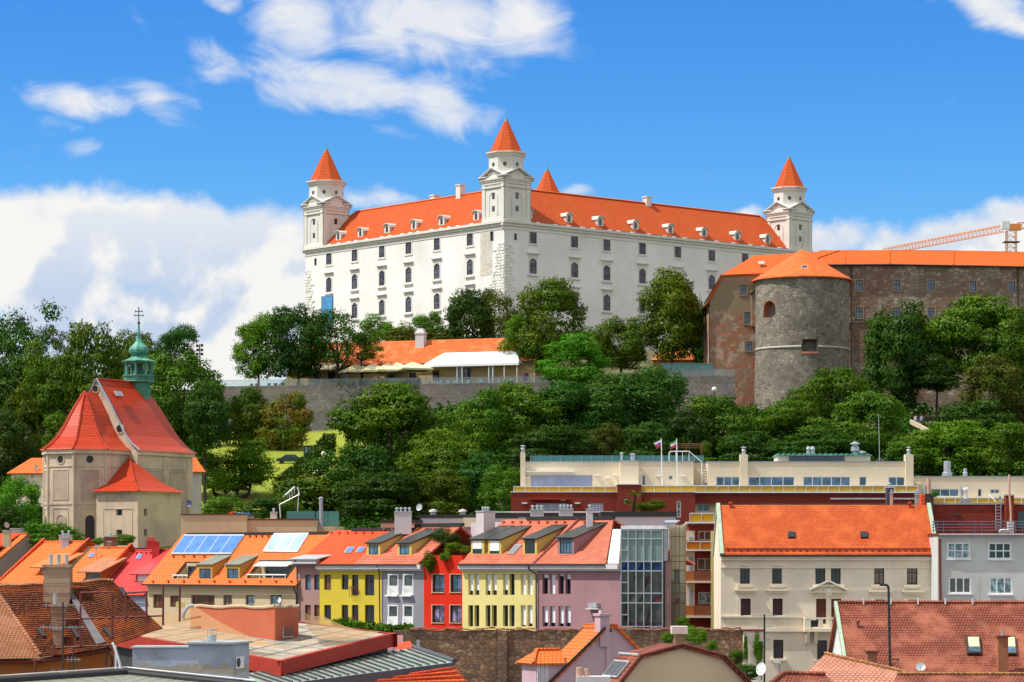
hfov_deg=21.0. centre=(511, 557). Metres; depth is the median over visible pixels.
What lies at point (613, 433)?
tree
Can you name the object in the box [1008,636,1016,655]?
roof window
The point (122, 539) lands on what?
shrub
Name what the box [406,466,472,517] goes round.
tree
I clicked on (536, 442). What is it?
tree
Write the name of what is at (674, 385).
tree
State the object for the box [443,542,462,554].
shrub
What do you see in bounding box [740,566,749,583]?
window
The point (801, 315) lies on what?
round tower
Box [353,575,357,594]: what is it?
window
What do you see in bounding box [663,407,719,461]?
tree
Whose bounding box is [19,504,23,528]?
aerial
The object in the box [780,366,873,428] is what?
tree
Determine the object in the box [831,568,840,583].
window
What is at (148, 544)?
chimney
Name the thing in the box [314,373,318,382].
window
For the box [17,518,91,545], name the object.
tree
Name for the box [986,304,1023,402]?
tree
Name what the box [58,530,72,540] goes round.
chimney
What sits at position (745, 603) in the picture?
window
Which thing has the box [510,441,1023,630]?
hotel
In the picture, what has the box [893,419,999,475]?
tree
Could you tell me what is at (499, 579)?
town house
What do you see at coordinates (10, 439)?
tree
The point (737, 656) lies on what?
shrub
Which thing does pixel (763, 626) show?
aerial
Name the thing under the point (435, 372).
window
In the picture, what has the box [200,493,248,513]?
tree
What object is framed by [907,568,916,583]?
window
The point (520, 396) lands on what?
tree
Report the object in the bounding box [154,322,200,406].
tree
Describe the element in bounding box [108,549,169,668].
town house
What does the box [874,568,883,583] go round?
window
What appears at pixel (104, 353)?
tree
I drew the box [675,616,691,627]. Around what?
shrub
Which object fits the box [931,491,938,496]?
shrub
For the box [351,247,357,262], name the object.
window
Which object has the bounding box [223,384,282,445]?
tree
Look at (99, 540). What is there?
shrub
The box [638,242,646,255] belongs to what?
window
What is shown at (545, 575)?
window
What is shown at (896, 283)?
window
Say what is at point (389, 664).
roof
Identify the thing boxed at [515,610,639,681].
gable house
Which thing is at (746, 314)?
window
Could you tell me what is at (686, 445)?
pergola
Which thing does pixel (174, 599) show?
window
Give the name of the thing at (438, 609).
window
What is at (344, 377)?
window
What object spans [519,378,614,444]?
tree
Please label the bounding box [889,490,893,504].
chimney
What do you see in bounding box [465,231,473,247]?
window
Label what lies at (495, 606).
window
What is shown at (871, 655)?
chimney
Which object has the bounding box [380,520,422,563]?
building
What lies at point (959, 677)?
roof
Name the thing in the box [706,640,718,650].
shrub
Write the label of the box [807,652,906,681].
roof
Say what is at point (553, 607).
window
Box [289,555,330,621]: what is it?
town house
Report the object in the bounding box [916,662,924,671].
satellite dish
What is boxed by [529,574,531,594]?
window
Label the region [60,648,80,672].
aerial
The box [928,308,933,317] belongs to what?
window
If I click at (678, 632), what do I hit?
slab chimney
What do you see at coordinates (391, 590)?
bay window
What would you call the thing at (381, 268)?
window
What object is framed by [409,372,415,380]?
window
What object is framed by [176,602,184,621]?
box
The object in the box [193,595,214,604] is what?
window
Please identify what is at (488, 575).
window
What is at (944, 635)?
roof
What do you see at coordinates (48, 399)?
tree
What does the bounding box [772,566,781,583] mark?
window
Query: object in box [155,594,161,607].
window
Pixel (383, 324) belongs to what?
tree
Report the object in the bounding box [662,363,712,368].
glass balustrade
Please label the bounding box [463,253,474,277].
window
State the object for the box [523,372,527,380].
bin
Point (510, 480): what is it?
tree
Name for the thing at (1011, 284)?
window
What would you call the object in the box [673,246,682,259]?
window
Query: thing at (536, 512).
chimney
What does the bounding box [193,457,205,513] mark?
cottage
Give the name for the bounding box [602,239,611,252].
window
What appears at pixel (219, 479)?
tree
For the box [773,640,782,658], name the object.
window
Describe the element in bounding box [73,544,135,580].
town house
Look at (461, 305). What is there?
tree
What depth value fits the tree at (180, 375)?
401.84 m
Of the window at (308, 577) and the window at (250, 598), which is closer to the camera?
the window at (308, 577)
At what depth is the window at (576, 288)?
613.48 m
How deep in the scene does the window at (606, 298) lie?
619.50 m
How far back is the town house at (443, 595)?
263.66 m
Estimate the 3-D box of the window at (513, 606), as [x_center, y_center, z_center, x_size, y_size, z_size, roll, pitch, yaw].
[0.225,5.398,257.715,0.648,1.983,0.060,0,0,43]
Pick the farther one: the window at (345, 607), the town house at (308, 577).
the town house at (308, 577)
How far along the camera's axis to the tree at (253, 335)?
534.03 m
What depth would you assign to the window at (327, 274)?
648.44 m
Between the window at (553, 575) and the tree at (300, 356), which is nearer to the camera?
the window at (553, 575)
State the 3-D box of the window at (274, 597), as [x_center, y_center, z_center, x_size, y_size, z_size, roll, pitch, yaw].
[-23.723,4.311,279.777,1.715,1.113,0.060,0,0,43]
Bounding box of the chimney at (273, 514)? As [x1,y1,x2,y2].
[270,508,277,518]
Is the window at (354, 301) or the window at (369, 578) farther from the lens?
the window at (354, 301)
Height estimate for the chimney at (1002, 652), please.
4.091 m
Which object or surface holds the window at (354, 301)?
in the castle
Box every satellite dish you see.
[186,500,191,506]
[416,504,421,519]
[756,662,765,679]
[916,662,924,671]
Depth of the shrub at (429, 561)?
264.08 m
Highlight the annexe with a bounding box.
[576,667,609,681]
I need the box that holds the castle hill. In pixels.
[0,350,1022,658]
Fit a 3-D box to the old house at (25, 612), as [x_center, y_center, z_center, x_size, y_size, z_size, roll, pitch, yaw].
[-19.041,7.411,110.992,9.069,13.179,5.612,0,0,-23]
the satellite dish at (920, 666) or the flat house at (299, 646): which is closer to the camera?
the flat house at (299, 646)
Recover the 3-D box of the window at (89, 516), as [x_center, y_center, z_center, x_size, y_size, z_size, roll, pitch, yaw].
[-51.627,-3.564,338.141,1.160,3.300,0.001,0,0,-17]
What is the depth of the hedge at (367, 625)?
241.16 m
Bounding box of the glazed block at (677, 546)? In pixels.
[669,525,685,625]
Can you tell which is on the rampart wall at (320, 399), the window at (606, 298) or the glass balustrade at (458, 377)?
the glass balustrade at (458, 377)
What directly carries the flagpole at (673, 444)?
on the hotel
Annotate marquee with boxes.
[424,351,523,383]
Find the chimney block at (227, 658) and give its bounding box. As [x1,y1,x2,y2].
[131,640,252,679]
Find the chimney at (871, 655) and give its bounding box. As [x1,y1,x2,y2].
[864,650,878,662]
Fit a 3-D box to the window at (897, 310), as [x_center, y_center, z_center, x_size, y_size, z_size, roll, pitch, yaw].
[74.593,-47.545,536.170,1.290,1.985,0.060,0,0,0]
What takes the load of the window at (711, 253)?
in the castle
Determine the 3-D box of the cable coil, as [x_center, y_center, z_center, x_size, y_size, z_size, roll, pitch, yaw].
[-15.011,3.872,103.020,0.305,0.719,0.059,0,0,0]
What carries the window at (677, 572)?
in the glazed block at (677, 546)
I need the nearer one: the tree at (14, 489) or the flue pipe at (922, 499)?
the flue pipe at (922, 499)
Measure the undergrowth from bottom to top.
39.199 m
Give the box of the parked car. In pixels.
[276,454,301,463]
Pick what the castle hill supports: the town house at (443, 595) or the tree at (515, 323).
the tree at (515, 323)
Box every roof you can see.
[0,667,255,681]
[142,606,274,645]
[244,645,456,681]
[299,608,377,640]
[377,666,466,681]
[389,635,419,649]
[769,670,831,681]
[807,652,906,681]
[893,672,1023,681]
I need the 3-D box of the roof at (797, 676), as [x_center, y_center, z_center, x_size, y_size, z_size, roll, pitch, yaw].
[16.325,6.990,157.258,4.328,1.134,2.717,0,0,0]
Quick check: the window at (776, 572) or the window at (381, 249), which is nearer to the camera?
the window at (776, 572)
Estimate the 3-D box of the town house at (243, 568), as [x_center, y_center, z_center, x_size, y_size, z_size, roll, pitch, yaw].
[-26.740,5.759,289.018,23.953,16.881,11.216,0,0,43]
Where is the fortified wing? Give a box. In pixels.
[819,250,1023,407]
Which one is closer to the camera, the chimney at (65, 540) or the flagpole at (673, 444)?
the chimney at (65, 540)
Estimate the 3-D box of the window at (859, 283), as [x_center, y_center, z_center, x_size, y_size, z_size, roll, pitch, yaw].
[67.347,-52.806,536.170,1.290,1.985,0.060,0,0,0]
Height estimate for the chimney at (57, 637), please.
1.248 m
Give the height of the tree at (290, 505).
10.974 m
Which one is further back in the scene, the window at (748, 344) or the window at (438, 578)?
the window at (748, 344)
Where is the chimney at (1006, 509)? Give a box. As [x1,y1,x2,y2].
[1003,494,1014,528]
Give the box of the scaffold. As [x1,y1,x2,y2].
[55,585,180,648]
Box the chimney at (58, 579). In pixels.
[42,554,73,604]
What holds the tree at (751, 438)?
on the castle hill
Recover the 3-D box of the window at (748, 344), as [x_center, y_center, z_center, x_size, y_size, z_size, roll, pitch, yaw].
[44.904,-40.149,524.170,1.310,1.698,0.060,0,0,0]
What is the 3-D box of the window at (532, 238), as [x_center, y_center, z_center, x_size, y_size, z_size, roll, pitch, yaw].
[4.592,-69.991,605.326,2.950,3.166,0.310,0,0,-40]
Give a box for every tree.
[0,294,68,440]
[0,353,49,438]
[0,381,43,459]
[0,409,39,489]
[0,474,41,532]
[0,504,27,558]
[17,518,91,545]
[19,338,86,419]
[31,324,74,381]
[41,409,67,448]
[54,319,128,410]
[112,328,162,379]
[143,350,234,448]
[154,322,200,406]
[179,378,234,503]
[195,437,279,498]
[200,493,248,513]
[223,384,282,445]
[229,310,284,385]
[240,497,283,518]
[254,390,314,449]
[260,303,336,384]
[265,474,345,517]
[268,491,303,518]
[297,306,380,384]
[301,443,400,510]
[322,379,463,472]
[323,471,435,523]
[338,329,387,384]
[354,312,394,341]
[379,320,416,340]
[381,327,458,340]
[394,426,483,499]
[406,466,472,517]
[411,310,446,333]
[441,287,495,338]
[451,387,512,455]
[457,450,506,506]
[473,462,519,513]
[475,287,513,337]
[475,380,569,448]
[496,311,543,367]
[500,424,595,468]
[508,275,589,381]
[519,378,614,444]
[533,331,611,384]
[560,371,676,444]
[581,422,633,454]
[582,324,616,367]
[590,315,649,373]
[616,420,676,454]
[622,362,689,434]
[635,264,706,368]
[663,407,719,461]
[680,296,703,362]
[681,394,782,456]
[713,429,781,460]
[749,398,841,452]
[761,428,877,456]
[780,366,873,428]
[830,388,917,457]
[860,298,935,409]
[881,435,940,475]
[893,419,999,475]
[907,352,961,419]
[919,292,1023,402]
[933,399,1018,443]
[956,352,1023,421]
[959,421,1023,475]
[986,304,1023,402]
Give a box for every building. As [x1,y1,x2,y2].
[180,511,343,534]
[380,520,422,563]
[420,509,517,533]
[495,511,614,518]
[599,512,676,548]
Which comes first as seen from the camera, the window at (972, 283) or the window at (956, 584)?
the window at (956, 584)
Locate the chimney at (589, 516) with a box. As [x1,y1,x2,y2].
[586,504,593,527]
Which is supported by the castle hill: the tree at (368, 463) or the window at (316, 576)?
the tree at (368, 463)
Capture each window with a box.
[57,515,63,526]
[85,515,94,539]
[117,509,121,515]
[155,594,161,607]
[171,596,178,606]
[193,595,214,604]
[225,595,231,604]
[247,595,253,605]
[272,595,281,604]
[306,575,310,589]
[306,605,310,614]
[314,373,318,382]
[315,575,318,589]
[315,605,318,615]
[323,271,332,294]
[325,251,332,266]
[325,575,330,589]
[325,605,330,619]
[328,372,334,382]
[342,374,346,382]
[343,575,347,589]
[343,605,347,619]
[348,268,358,291]
[348,297,358,320]
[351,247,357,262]
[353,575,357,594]
[353,605,357,620]
[366,575,373,594]
[366,605,373,621]
[376,264,386,288]
[376,294,386,317]
[377,243,385,259]
[385,574,398,595]
[387,605,397,624]
[388,373,393,381]
[399,574,413,595]
[402,261,412,284]
[402,291,412,314]
[402,605,412,624]
[404,239,412,255]
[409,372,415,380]
[430,257,441,281]
[430,287,441,311]
[433,235,440,251]
[433,370,438,380]
[434,574,443,591]
[434,605,443,622]
[451,605,460,622]
[452,574,460,591]
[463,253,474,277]
[463,283,474,294]
[464,368,470,379]
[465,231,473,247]
[470,574,472,594]
[470,605,472,625]
[476,574,478,594]
[477,605,478,625]
[487,574,489,594]
[488,605,489,625]
[493,574,496,594]
[494,605,496,625]
[505,574,507,594]
[505,605,507,625]
[512,574,514,594]
[512,605,514,625]
[522,574,525,594]
[522,605,525,625]
[527,252,540,276]
[528,231,538,245]
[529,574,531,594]
[529,605,531,625]
[544,574,547,593]
[544,606,547,625]
[552,574,554,593]
[552,606,554,625]
[560,574,563,593]
[560,606,563,625]
[567,574,570,593]
[567,606,570,625]
[569,235,579,249]
[569,256,581,279]
[570,286,581,310]
[601,259,613,282]
[601,289,613,312]
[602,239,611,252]
[637,263,648,285]
[637,292,647,315]
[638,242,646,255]
[672,266,684,279]
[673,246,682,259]
[674,569,678,582]
[706,269,718,291]
[708,249,716,262]
[740,285,745,294]
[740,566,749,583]
[741,253,748,262]
[741,599,749,614]
[744,312,749,323]
[746,342,751,349]
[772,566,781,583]
[773,599,781,614]
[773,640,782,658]
[788,531,794,537]
[815,568,824,583]
[816,599,825,623]
[817,640,826,658]
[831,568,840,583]
[831,599,840,622]
[856,280,862,290]
[856,308,862,317]
[860,531,867,537]
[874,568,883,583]
[893,280,899,289]
[893,308,899,317]
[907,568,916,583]
[928,280,933,289]
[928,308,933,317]
[947,542,969,558]
[949,577,970,592]
[965,636,980,654]
[970,281,975,290]
[988,542,1010,558]
[989,577,1011,593]
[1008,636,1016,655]
[1009,282,1014,291]
[1018,512,1023,526]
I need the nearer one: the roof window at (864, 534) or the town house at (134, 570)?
the roof window at (864, 534)
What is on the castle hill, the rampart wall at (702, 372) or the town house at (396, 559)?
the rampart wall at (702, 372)
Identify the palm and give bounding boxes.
[624,490,641,511]
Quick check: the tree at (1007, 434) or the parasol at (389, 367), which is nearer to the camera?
the tree at (1007, 434)
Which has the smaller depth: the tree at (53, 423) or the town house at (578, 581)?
the town house at (578, 581)
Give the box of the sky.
[0,0,1023,389]
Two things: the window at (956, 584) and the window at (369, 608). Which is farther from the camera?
the window at (369, 608)
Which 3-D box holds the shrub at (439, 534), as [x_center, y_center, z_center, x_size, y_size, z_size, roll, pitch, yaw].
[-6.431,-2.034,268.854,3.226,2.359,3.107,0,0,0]
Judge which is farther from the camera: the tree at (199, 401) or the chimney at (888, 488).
the tree at (199, 401)
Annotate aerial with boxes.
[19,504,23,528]
[40,602,82,672]
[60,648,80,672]
[751,614,776,681]
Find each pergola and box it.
[279,487,299,517]
[669,443,703,454]
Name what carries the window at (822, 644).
in the cream house at (798, 570)
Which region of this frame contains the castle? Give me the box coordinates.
[300,117,814,349]
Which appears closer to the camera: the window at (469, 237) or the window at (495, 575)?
the window at (495, 575)
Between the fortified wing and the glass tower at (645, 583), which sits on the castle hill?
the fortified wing
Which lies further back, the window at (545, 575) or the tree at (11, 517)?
the tree at (11, 517)
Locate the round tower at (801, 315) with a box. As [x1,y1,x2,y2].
[752,249,851,412]
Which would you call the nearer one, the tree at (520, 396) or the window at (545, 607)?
the window at (545, 607)
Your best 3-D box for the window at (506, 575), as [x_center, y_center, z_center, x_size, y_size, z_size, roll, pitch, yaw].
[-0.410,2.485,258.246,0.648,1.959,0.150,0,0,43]
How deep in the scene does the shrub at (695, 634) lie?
181.51 m
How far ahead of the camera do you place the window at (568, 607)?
252.94 m
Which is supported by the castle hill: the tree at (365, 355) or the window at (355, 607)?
the tree at (365, 355)
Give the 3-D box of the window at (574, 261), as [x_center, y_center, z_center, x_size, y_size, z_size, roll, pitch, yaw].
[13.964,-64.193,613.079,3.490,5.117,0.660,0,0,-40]
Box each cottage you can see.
[6,458,42,506]
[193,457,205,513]
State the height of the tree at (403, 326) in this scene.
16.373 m
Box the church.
[40,307,196,547]
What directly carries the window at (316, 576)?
in the town house at (308, 577)
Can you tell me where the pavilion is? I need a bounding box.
[651,350,694,373]
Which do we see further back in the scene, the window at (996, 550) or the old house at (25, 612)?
the window at (996, 550)
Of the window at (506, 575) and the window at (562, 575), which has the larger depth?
the window at (506, 575)
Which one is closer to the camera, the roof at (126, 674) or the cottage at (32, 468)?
the roof at (126, 674)
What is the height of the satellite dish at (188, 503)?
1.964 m
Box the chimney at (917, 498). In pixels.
[914,490,919,504]
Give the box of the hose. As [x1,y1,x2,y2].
[111,642,121,668]
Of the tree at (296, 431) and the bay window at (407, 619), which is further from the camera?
the tree at (296, 431)
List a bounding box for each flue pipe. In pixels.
[319,497,322,526]
[920,486,925,504]
[925,478,933,518]
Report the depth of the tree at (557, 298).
522.17 m
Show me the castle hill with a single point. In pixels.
(312, 436)
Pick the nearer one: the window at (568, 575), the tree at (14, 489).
the window at (568, 575)
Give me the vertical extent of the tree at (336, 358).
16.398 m
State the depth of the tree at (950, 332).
495.01 m
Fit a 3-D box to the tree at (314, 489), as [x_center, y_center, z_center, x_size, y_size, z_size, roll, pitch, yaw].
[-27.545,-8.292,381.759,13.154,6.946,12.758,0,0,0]
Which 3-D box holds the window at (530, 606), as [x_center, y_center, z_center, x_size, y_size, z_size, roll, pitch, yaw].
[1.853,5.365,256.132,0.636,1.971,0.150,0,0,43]
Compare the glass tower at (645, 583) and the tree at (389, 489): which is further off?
the tree at (389, 489)
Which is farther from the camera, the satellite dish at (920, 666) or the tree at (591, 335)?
the tree at (591, 335)
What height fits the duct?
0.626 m
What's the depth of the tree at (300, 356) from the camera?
530.98 m
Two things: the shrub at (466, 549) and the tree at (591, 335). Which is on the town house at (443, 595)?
the shrub at (466, 549)
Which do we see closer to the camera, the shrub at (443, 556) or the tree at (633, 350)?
the shrub at (443, 556)
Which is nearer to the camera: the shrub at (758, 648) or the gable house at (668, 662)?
the gable house at (668, 662)
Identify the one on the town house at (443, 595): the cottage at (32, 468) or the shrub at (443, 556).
the shrub at (443, 556)
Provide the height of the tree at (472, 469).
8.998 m
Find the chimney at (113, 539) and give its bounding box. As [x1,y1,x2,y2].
[103,532,117,545]
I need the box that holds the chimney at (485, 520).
[475,507,495,534]
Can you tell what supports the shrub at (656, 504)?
on the hotel
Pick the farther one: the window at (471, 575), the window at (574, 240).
the window at (574, 240)
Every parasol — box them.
[338,364,376,374]
[354,363,390,384]
[368,363,406,381]
[392,362,402,379]
[396,362,432,382]
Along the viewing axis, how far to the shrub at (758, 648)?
236.72 m
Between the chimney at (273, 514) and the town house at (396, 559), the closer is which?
the town house at (396, 559)
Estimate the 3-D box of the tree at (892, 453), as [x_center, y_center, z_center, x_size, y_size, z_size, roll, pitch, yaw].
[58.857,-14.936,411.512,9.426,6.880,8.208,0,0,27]
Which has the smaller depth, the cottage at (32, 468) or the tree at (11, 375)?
the cottage at (32, 468)
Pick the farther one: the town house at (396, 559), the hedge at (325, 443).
the hedge at (325, 443)
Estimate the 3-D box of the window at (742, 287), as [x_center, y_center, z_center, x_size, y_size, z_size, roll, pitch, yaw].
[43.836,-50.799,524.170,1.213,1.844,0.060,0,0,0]
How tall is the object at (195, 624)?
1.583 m
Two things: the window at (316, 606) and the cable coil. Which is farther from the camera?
the window at (316, 606)
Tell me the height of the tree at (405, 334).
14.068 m
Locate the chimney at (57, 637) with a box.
[52,627,64,645]
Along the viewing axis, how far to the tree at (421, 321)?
564.70 m
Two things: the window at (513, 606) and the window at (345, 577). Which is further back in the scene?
the window at (345, 577)
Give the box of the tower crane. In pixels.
[883,221,1023,251]
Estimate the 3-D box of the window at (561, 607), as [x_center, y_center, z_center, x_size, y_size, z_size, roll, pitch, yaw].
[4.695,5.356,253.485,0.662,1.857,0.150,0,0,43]
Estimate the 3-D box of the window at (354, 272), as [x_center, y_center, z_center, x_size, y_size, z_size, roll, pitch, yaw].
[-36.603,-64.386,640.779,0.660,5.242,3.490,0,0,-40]
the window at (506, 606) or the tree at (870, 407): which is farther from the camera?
the tree at (870, 407)
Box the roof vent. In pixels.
[201,629,216,641]
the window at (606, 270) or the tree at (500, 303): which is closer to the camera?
the tree at (500, 303)
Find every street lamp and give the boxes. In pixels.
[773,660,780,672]
[879,583,898,666]
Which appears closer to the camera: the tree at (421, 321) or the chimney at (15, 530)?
the chimney at (15, 530)
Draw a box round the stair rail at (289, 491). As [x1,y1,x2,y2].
[282,470,317,497]
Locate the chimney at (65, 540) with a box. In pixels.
[61,533,70,548]
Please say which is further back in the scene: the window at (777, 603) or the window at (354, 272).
the window at (354, 272)
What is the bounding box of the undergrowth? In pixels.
[0,400,1023,532]
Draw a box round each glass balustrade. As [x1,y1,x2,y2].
[222,369,730,385]
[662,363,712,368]
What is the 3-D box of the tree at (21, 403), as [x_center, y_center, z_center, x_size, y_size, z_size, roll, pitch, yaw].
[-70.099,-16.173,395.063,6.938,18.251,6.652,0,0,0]
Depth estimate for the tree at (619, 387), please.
445.34 m
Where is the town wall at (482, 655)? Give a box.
[394,627,745,681]
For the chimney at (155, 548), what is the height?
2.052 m
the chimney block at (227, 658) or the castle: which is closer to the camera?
the chimney block at (227, 658)
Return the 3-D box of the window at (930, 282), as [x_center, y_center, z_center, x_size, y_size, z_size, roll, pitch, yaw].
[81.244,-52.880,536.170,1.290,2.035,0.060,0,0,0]
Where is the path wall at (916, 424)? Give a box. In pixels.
[910,420,928,429]
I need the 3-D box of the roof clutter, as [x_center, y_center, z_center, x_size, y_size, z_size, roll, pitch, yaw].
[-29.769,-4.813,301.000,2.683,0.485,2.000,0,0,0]
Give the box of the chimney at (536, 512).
[530,505,543,516]
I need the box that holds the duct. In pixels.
[181,604,193,618]
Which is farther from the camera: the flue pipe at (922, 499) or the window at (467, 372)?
the window at (467, 372)
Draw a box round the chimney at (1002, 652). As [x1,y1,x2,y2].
[995,631,1009,671]
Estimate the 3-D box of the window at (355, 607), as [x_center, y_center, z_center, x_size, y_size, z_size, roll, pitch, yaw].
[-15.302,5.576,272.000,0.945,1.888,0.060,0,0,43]
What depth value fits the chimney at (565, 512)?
261.50 m
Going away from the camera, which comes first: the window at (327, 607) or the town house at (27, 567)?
the window at (327, 607)
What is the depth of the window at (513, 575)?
257.81 m
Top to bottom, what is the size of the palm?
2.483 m
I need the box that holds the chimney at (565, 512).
[558,505,573,515]
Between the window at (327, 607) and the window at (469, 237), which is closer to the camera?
the window at (327, 607)
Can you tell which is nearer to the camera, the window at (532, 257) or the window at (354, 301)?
the window at (532, 257)
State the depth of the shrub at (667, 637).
182.77 m
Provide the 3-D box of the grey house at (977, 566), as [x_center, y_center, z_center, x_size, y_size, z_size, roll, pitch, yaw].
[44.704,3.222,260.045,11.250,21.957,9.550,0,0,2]
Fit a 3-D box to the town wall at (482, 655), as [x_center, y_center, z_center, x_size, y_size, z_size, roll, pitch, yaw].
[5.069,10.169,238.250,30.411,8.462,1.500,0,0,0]
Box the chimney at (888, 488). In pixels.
[885,483,893,504]
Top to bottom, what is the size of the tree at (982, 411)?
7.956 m
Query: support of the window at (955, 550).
in the grey house at (977, 566)
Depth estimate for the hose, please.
102.96 m
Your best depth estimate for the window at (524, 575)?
256.74 m
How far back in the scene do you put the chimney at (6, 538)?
314.07 m
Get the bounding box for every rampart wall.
[221,375,734,429]
[661,369,713,376]
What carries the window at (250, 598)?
in the town house at (243, 568)
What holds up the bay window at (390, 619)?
in the town house at (396, 559)
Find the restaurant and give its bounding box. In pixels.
[289,329,551,385]
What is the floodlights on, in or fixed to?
on the castle hill
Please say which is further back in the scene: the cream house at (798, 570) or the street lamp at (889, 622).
the cream house at (798, 570)
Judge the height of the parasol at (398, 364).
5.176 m
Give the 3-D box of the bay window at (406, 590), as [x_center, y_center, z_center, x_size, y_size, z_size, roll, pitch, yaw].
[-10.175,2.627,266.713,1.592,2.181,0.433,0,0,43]
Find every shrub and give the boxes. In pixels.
[92,537,103,545]
[114,534,137,544]
[421,548,436,572]
[429,525,461,547]
[439,552,450,560]
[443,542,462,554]
[460,545,470,553]
[498,306,523,332]
[631,499,667,510]
[659,630,673,643]
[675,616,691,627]
[685,625,708,645]
[699,441,711,455]
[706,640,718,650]
[727,649,746,663]
[737,663,760,679]
[743,632,747,662]
[753,631,762,663]
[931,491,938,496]
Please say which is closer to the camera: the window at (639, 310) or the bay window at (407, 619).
the bay window at (407, 619)
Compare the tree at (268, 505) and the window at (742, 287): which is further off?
the window at (742, 287)
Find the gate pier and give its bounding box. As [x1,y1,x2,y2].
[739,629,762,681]
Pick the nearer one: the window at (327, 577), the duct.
the duct
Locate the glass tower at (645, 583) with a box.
[620,520,679,629]
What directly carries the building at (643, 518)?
on the ground
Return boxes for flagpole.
[654,439,662,484]
[670,439,677,484]
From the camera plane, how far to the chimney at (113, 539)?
307.50 m
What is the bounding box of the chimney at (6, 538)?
[2,530,11,546]
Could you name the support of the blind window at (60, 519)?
in the church
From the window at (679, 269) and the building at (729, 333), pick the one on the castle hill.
the building at (729, 333)
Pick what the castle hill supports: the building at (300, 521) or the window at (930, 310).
the building at (300, 521)
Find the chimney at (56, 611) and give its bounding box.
[50,594,67,627]
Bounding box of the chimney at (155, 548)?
[151,541,160,558]
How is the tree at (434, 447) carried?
on the castle hill
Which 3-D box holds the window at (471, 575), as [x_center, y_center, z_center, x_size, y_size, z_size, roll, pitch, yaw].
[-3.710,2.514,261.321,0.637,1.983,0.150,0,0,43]
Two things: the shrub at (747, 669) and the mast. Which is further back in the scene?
the mast
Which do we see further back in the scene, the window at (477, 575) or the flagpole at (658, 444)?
the flagpole at (658, 444)
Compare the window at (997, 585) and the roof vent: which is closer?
the roof vent
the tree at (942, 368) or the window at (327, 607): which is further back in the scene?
the tree at (942, 368)
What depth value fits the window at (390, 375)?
535.15 m
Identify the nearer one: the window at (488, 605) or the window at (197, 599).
the window at (488, 605)
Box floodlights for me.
[196,344,202,377]
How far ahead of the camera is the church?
340.37 m
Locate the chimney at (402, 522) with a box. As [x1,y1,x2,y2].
[394,507,411,533]
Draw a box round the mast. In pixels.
[877,414,881,460]
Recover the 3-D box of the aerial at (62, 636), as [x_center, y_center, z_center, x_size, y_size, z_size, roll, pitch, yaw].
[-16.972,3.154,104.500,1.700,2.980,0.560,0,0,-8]
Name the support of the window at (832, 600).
in the cream house at (798, 570)
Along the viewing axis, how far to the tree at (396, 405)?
419.09 m
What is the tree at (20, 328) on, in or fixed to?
on the castle hill
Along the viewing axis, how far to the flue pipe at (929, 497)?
267.60 m
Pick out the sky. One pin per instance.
(158, 157)
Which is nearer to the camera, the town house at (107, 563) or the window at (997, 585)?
the window at (997, 585)
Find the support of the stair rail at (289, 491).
on the castle hill
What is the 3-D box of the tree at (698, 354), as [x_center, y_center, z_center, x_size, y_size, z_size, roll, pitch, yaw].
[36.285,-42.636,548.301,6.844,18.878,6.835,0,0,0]
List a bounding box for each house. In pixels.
[0,533,36,576]
[0,538,95,583]
[0,578,162,676]
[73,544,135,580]
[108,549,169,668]
[115,604,396,679]
[141,532,330,620]
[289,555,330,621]
[292,527,423,623]
[352,523,470,649]
[424,522,500,630]
[457,516,608,630]
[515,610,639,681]
[532,516,695,629]
[602,643,751,681]
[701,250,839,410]
[712,501,935,681]
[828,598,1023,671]
[928,474,1023,600]
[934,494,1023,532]
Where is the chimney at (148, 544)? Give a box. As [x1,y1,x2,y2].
[146,537,156,548]
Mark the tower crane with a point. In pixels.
(1007, 226)
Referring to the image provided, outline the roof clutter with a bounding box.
[228,511,251,515]
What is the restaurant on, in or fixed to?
on the castle hill
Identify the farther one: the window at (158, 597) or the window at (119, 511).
the window at (119, 511)
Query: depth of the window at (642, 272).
626.65 m
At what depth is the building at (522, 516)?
291.70 m
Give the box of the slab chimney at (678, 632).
[670,626,687,643]
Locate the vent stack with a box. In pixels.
[959,488,972,502]
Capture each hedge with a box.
[271,433,336,496]
[332,617,413,632]
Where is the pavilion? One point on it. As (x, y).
(656, 363)
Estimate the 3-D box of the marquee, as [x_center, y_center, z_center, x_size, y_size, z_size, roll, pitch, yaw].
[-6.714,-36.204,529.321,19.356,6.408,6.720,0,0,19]
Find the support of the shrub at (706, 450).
on the castle hill
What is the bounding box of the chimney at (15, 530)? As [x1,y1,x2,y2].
[10,528,23,532]
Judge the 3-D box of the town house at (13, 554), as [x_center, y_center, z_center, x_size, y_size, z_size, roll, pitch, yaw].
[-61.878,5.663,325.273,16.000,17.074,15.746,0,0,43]
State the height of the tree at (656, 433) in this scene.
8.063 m
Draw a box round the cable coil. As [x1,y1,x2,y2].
[105,652,112,669]
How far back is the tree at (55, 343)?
457.44 m
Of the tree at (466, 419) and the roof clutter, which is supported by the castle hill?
the tree at (466, 419)

